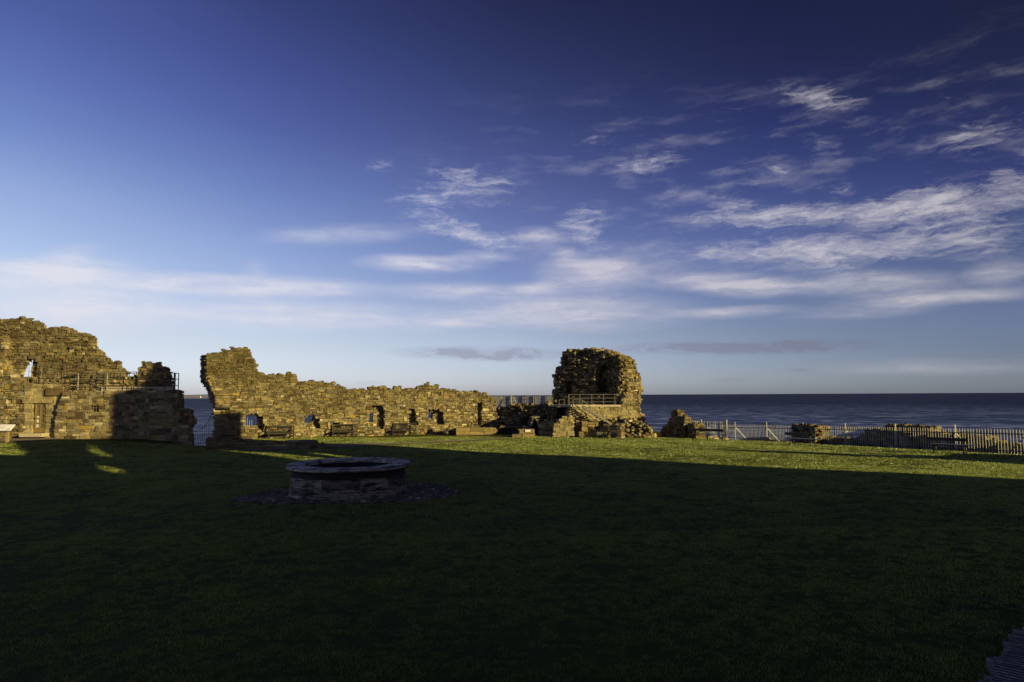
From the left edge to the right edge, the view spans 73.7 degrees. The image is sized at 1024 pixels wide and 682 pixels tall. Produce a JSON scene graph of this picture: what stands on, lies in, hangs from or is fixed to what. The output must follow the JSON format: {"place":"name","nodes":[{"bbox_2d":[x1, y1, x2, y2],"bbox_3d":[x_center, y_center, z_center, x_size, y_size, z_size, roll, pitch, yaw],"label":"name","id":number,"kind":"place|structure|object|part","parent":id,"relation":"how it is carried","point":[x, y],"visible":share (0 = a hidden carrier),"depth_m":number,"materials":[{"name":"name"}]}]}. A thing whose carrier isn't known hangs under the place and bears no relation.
{"place":"outdoors","nodes":[
{"label":"outdoors","id":0,"kind":"place"},
{"bbox_2d":[184,394,207,397],"bbox_3d":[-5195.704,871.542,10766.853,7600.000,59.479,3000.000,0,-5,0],"label":"hills","id":1,"kind":"structure","parent":0,"point":[196,396],"depth_m":10208.46,"materials":[{"name":"grey"}]},
{"bbox_2d":[0,431,1023,681],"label":"lawn","id":2,"kind":"structure","parent":0,"point":[496,641],"depth_m":11.45,"materials":[{"name":"green plant"}]},
{"bbox_2d":[0,424,14,442],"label":"information board","id":3,"kind":"object","parent":2,"relation":"on","point":[6,428],"visible":1,"depth_m":44.65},
{"bbox_2d":[0,438,59,442],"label":"path","id":4,"kind":"structure","parent":2,"relation":"on","point":[19,439],"depth_m":46.65,"materials":[{"name":"grey gravel"}]},
{"bbox_2d":[0,316,196,444],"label":"ruined range","id":5,"kind":"structure","parent":2,"relation":"on","point":[50,405],"depth_m":48.65,"materials":[{"name":"stone"}]},
{"bbox_3d":[-33.618,5.481,48.644,0.784,2.052,0.129,0,-5,0],"label":"door","id":6,"kind":"part","parent":5,"relation":"part of","materials":[{"name":"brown wood"}]},
{"bbox_2d":[28,362,65,383],"bbox_3d":[-33.336,2.264,48.937,2.620,1.594,0.032,0,-5,0],"label":"railing","id":7,"kind":"object","parent":5,"relation":"on","point":[41,370],"visible":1,"depth_m":48.97,"materials":[{"name":"metal"}]},
{"bbox_2d":[69,373,175,390],"bbox_3d":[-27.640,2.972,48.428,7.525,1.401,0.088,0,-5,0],"label":"railing","id":8,"kind":"object","parent":5,"relation":"on","point":[129,379],"visible":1,"depth_m":48.43,"materials":[{"name":"metal"}]},
{"bbox_2d":[167,373,178,390],"bbox_3d":[-24.180,2.988,48.876,0.471,1.406,0.960,0,-5,0],"label":"railing","id":9,"kind":"object","parent":5,"relation":"on","point":[175,379],"visible":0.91,"depth_m":48.82,"materials":[{"name":"metal"}]},
{"bbox_2d":[193,415,213,444],"bbox_3d":[-21.250,6.811,46.894,1.387,3.442,0.029,0,-5,-7],"label":"iron railing","id":10,"kind":"object","parent":2,"relation":"on","point":[200,443],"visible":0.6,"depth_m":46.92,"materials":[{"name":"grey metal"}]},
{"bbox_2d":[205,436,335,449],"bbox_3d":[-14.354,6.118,40.683,7.436,0.907,1.377,0,-5,-3],"label":"footing","id":11,"kind":"object","parent":2,"relation":"on","point":[214,443],"visible":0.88,"depth_m":40.14,"materials":[{"name":"stone"}]},
{"bbox_2d":[268,425,293,438],"bbox_3d":[-17.131,6.765,50.655,1.850,0.947,0.739,1,-5,-20],"label":"garden bench","id":12,"kind":"object","parent":2,"relation":"on","point":[286,431],"visible":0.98,"depth_m":50.72,"materials":[{"name":"brown wood"}]},
{"bbox_2d":[230,481,459,503],"bbox_3d":[-5.061,4.902,22.333,6.818,0.132,5.306,0,-5,0],"label":"cobble surround","id":13,"kind":"object","parent":2,"relation":"on","point":[415,493],"visible":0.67,"depth_m":20.72,"materials":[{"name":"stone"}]},
{"bbox_2d":[285,457,410,500],"bbox_3d":[-5.276,4.614,22.107,3.953,1.359,3.954,0,-5,0],"label":"stone well","id":14,"kind":"object","parent":13,"relation":"on","point":[344,478],"visible":0.91,"depth_m":20.65,"materials":[{"name":"stone"}]},
{"bbox_2d":[333,424,357,436],"bbox_3d":[-12.749,6.839,52.241,1.850,0.947,0.739,1,-5,-13],"label":"garden bench","id":15,"kind":"object","parent":2,"relation":"on","point":[355,430],"visible":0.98,"depth_m":52.35,"materials":[{"name":"brown wood"}]},
{"bbox_2d":[200,346,499,441],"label":"curtain wall","id":16,"kind":"structure","parent":2,"relation":"on","point":[237,384],"depth_m":52.25,"materials":[{"name":"stone"}]},
{"bbox_2d":[238,438,507,449],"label":"gravel path","id":17,"kind":"structure","parent":2,"relation":"on","point":[350,444],"depth_m":43.65,"materials":[{"name":"beige gravel"}]},
{"bbox_2d":[393,423,416,435],"bbox_3d":[-8.451,6.952,53.794,1.850,0.947,0.739,0,-5,-7],"label":"garden bench","id":18,"kind":"object","parent":2,"relation":"on","point":[410,429],"visible":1,"depth_m":53.94,"materials":[{"name":"brown wood"}]},
{"bbox_2d":[443,424,455,434],"bbox_3d":[-4.862,7.010,53.910,1.234,0.989,0.826,0,-5,0],"label":"wall stub","id":19,"kind":"object","parent":2,"relation":"on","point":[450,430],"depth_m":53.68,"materials":[{"name":"stone"}]},
{"bbox_2d":[455,427,496,435],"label":"stone plinth","id":20,"kind":"structure","parent":2,"relation":"on","point":[460,431],"depth_m":53.39,"materials":[{"name":"stone"}]},
{"bbox_2d":[497,424,526,433],"bbox_3d":[0.125,7.214,54.100,2.600,1.200,1.991,0,-5,0],"label":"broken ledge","id":21,"kind":"object","parent":2,"relation":"on","point":[507,428],"visible":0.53,"depth_m":54.19,"materials":[{"name":"stone"}]},
{"bbox_2d":[494,395,552,406],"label":"palisade fence","id":22,"kind":"object","parent":2,"relation":"on","point":[508,399],"visible":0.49,"depth_m":69.02,"materials":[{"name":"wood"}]},
{"bbox_2d":[512,429,534,436],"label":"dressed wall end","id":23,"kind":"structure","parent":2,"relation":"on","point":[523,433],"depth_m":49.64,"materials":[{"name":"stone"}]},
{"bbox_2d":[495,401,562,423],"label":"vaulted ruin wall","id":24,"kind":"structure","parent":2,"relation":"on","point":[511,413],"depth_m":56.12,"materials":[{"name":"stone"}]},
{"bbox_2d":[521,414,555,435],"bbox_3d":[2.151,7.256,52.402,2.191,3.199,3.734,1,-5,-21],"label":"doorway wall","id":25,"kind":"structure","parent":2,"relation":"on","point":[539,425],"depth_m":52.11,"materials":[{"name":"stone"}]},
{"bbox_2d":[552,415,575,436],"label":"bright wall end","id":26,"kind":"structure","parent":2,"relation":"on","point":[563,426],"depth_m":49.95,"materials":[{"name":"stone"}]},
{"bbox_2d":[569,413,587,436],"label":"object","id":27,"kind":"object","parent":2,"relation":"on","point":[578,418],"visible":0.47,"depth_m":50.48,"materials":[{"name":"stone"}]},
{"bbox_2d":[577,421,597,437],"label":"dressed pier","id":28,"kind":"structure","parent":2,"relation":"on","point":[585,425],"depth_m":49.74,"materials":[{"name":"stone"}]},
{"bbox_2d":[550,347,650,436],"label":"sea tower","id":29,"kind":"structure","parent":2,"relation":"on","point":[593,370],"depth_m":53.38,"materials":[{"name":"stone"}]},
{"bbox_2d":[557,399,570,407],"bbox_3d":[3.949,4.567,51.699,1.046,0.964,0.040,0,-5,0],"label":"railing","id":30,"kind":"object","parent":29,"relation":"on","point":[562,404],"visible":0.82,"depth_m":51.67,"materials":[{"name":"metal"}]},
{"bbox_2d":[568,394,618,405],"bbox_3d":[6.147,4.415,51.194,3.901,0.845,0.038,0,-5,-7],"label":"railing","id":31,"kind":"object","parent":29,"relation":"on","point":[591,396],"visible":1,"depth_m":51.18,"materials":[{"name":"metal"}]},
{"bbox_2d":[584,423,625,437],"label":"dark wall","id":32,"kind":"structure","parent":2,"relation":"on","point":[616,430],"depth_m":49.29,"materials":[{"name":"stone"}]},
{"bbox_2d":[582,406,613,424],"bbox_3d":[6.377,5.569,50.038,2.388,1.559,0.830,0,-5,-7],"label":"steel stair","id":33,"kind":"object","parent":32,"relation":"on","point":[595,414],"visible":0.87,"depth_m":49.66,"materials":[{"name":"grey metal"}]},
{"bbox_2d":[573,399,608,425],"bbox_3d":[5.964,5.635,50.388,3.008,2.658,0.046,0,-5,-7],"label":"stair rail","id":34,"kind":"object","parent":33,"relation":"attached to","point":[591,407],"visible":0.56,"depth_m":50.38,"materials":[{"name":"metal"}]},
{"bbox_2d":[607,416,653,437],"bbox_3d":[8.483,6.337,50.098,3.592,1.687,2.184,0,-5,0],"label":"rubble mound","id":35,"kind":"object","parent":2,"relation":"on","point":[639,429],"visible":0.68,"depth_m":49.35,"materials":[{"name":"stone"}]},
{"bbox_2d":[660,409,691,437],"bbox_3d":[12.283,6.439,51.389,0.775,2.623,3.852,1,-5,-18],"label":"wall stump","id":36,"kind":"object","parent":2,"relation":"on","point":[675,426],"visible":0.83,"depth_m":50.67,"materials":[{"name":"stone"}]},
{"bbox_2d":[687,422,705,438],"bbox_3d":[13.237,6.630,49.027,0.917,1.614,1.331,1,-5,-21],"label":"stump","id":37,"kind":"object","parent":2,"relation":"on","point":[695,425],"visible":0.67,"depth_m":48.70,"materials":[{"name":"stone"}]},
{"bbox_2d":[690,419,727,437],"bbox_3d":[18.004,8.632,63.313,0.586,2.814,4.638,2,-5,-31],"label":"fence panel","id":38,"kind":"object","parent":2,"relation":"on","point":[704,423],"visible":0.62,"depth_m":62.61,"materials":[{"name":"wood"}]},
{"bbox_2d":[690,428,730,441],"bbox_3d":[13.217,6.265,45.603,2.617,0.829,0.600,-4,-6,41],"label":"plank bench","id":39,"kind":"object","parent":2,"relation":"on","point":[707,430],"visible":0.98,"depth_m":45.49,"materials":[{"name":"brown wood"}]},
{"bbox_2d":[706,436,787,441],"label":"cliff rocks","id":40,"kind":"object","parent":2,"relation":"on","point":[758,438],"visible":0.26,"depth_m":56.23,"materials":[{"name":"stone"}]},
{"bbox_2d":[785,432,821,446],"bbox_3d":[17.325,5.869,40.615,0.600,0.829,2.070,3,-5,-34],"label":"plank bench","id":41,"kind":"object","parent":2,"relation":"on","point":[799,434],"visible":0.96,"depth_m":40.59,"materials":[{"name":"brown wood"}]},
{"bbox_2d":[791,423,830,444],"bbox_3d":[23.362,8.329,53.417,1.554,3.805,3.038,1,-5,-18],"label":"wall stump","id":42,"kind":"object","parent":2,"relation":"on","point":[815,430],"visible":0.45,"depth_m":52.69,"materials":[{"name":"stone"}]},
{"bbox_2d":[827,435,856,445],"bbox_3d":[24.572,8.938,52.487,1.089,3.487,5.352,1,-5,-18],"label":"wall stump","id":43,"kind":"object","parent":2,"relation":"on","point":[842,439],"visible":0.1,"depth_m":51.16,"materials":[{"name":"stone"}]},
{"bbox_2d":[708,422,1023,453],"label":"palisade fence","id":44,"kind":"object","parent":2,"relation":"on","point":[955,448],"visible":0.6,"depth_m":44.94,"materials":[{"name":"metal"}]},
{"bbox_2d":[857,423,941,449],"bbox_3d":[26.703,7.969,47.389,1.184,4.578,6.643,1,-5,-18],"label":"wall stump","id":45,"kind":"object","parent":2,"relation":"on","point":[889,432],"visible":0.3,"depth_m":47.05,"materials":[{"name":"stone"}]},
{"bbox_2d":[921,428,954,450],"bbox_3d":[27.717,7.801,43.835,1.469,4.355,2.432,1,-5,-18],"label":"wall stump","id":46,"kind":"object","parent":2,"relation":"on","point":[931,441],"visible":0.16,"depth_m":43.90,"materials":[{"name":"stone"}]},
{"bbox_2d":[927,437,975,453],"bbox_3d":[22.688,5.397,35.266,0.600,0.829,2.070,4,-6,-43],"label":"plank bench","id":47,"kind":"object","parent":2,"relation":"on","point":[963,440],"visible":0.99,"depth_m":35.15,"materials":[{"name":"brown wood"}]},
{"bbox_2d":[953,431,1006,452],"bbox_3d":[28.450,7.728,42.151,1.190,4.200,4.051,1,-5,-19],"label":"fence","id":48,"kind":"object","parent":2,"relation":"on","point":[987,446],"visible":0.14,"depth_m":41.41,"materials":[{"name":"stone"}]},
{"bbox_2d":[978,438,1023,454],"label":"fence","id":49,"kind":"object","parent":2,"relation":"on","point":[1009,449],"visible":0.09,"depth_m":39.80,"materials":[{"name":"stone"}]},
{"bbox_2d":[978,624,1023,681],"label":"boardwalk","id":50,"kind":"structure","parent":2,"relation":"on","point":[1007,665],"depth_m":7.67,"materials":[{"name":"grey wood"}]},
{"bbox_2d":[0,0,1023,394],"label":"sky","id":51,"kind":"structure","parent":0,"point":[716,196],"materials":[{"name":"blue"}]},
{"bbox_2d":[182,393,1023,444],"bbox_3d":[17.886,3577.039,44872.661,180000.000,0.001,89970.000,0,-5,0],"label":"sea","id":52,"kind":"structure","parent":0,"point":[982,412],"depth_m":827.12,"materials":[{"name":"liquid"}]}
]}

